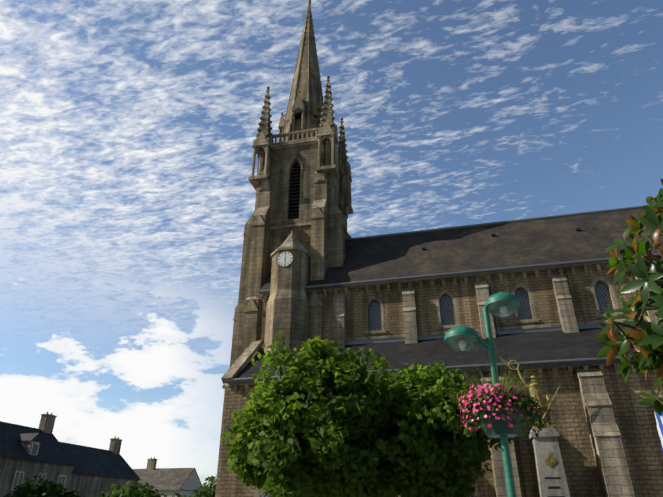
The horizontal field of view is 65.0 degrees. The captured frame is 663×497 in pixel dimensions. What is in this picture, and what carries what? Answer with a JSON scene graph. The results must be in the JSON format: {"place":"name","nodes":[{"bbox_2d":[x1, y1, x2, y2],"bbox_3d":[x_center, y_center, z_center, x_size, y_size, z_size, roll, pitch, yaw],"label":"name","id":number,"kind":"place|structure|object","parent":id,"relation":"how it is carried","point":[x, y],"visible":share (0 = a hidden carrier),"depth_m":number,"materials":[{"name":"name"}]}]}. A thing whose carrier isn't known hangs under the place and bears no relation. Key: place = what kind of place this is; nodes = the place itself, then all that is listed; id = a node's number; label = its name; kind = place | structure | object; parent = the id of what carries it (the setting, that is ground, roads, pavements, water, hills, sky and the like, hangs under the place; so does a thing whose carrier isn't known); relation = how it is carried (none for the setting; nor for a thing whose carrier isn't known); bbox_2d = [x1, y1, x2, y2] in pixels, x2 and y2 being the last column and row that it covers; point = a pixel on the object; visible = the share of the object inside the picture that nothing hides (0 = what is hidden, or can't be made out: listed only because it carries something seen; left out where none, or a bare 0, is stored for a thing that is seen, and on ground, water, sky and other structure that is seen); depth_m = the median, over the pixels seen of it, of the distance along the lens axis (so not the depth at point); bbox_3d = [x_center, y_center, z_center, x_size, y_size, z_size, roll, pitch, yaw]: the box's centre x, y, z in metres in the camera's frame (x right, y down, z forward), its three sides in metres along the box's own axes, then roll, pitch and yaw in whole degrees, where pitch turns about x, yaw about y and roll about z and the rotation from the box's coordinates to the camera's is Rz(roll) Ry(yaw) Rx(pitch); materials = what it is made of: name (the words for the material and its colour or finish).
{"place":"outdoors","nodes":[
{"label":"outdoors","id":0,"kind":"place"},
{"bbox_2d":[0,412,140,496],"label":"houses","id":1,"kind":"structure","parent":0,"point":[26,452],"depth_m":51.88,"materials":[{"name":"stone"}]},
{"bbox_2d":[133,457,202,496],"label":"house behind church","id":2,"kind":"structure","parent":0,"point":[169,482],"depth_m":79.32,"materials":[{"name":"stone"}]},
{"bbox_2d":[222,0,352,402],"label":"church tower","id":3,"kind":"structure","parent":0,"point":[301,181],"depth_m":36.00,"materials":[{"name":"beige stone"}]},
{"bbox_2d":[0,0,662,486],"label":"sky","id":4,"kind":"structure","parent":0,"point":[128,128],"materials":[{"name":"blue"}]},
{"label":"square paving","id":5,"kind":"structure","parent":0,"visible":0},
{"bbox_2d":[3,474,79,496],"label":"shrub by houses","id":6,"kind":"object","parent":5,"relation":"on","point":[45,488],"visible":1,"depth_m":37.25,"materials":[{"name":"green plant"}]},
{"bbox_2d":[90,480,166,496],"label":"shrub by houses","id":7,"kind":"object","parent":5,"relation":"on","point":[132,491],"visible":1,"depth_m":39.65,"materials":[{"name":"green plant"}]},
{"bbox_2d":[172,493,192,496],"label":"shrub","id":8,"kind":"object","parent":5,"relation":"on","point":[177,494],"visible":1,"depth_m":26.16,"materials":[{"name":"green plant"}]},
{"bbox_2d":[188,475,216,496],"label":"shrub","id":9,"kind":"object","parent":5,"relation":"on","point":[207,491],"visible":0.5,"depth_m":37.38,"materials":[{"name":"green plant"}]},
{"bbox_2d":[264,231,309,357],"bbox_3d":[-2.490,6.889,29.106,2.453,17.920,2.565,-6,-28,12],"label":"stair turret","id":10,"kind":"object","parent":5,"relation":"on","point":[287,308],"visible":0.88,"depth_m":30.02,"materials":[{"name":"stone"}]},
{"bbox_2d":[220,327,410,496],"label":"lime tree","id":11,"kind":"object","parent":5,"relation":"on","point":[304,430],"visible":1,"depth_m":14.83,"materials":[{"name":"green plant"}]},
{"bbox_2d":[215,205,662,496],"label":"church nave","id":12,"kind":"structure","parent":5,"relation":"on","point":[397,300],"depth_m":27.34,"materials":[{"name":"beige stone"}]},
{"bbox_2d":[366,360,524,496],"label":"lime tree","id":13,"kind":"object","parent":5,"relation":"on","point":[446,454],"visible":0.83,"depth_m":15.18,"materials":[{"name":"green plant"}]},
{"bbox_2d":[442,292,562,496],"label":"twin street lamp","id":14,"kind":"object","parent":5,"relation":"on","point":[497,408],"visible":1,"depth_m":8.31,"materials":[{"name":"green metal"}]},
{"bbox_2d":[499,360,569,496],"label":"war memorial poilu","id":15,"kind":"object","parent":5,"relation":"on","point":[551,477],"visible":0.92,"depth_m":20.32,"materials":[{"name":"stone"}]},
{"bbox_2d":[654,411,662,450],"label":"flag","id":16,"kind":"object","parent":5,"relation":"on","point":[659,420],"visible":0.88,"depth_m":5.82,"materials":[{"name":"fabric"}]},
{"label":"road","id":17,"kind":"structure","parent":0,"visible":0},
{"bbox_2d":[595,179,662,416],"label":"magnolia tree","id":18,"kind":"object","parent":17,"relation":"on","point":[642,337],"visible":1,"depth_m":3.47,"materials":[{"name":"green plant"}]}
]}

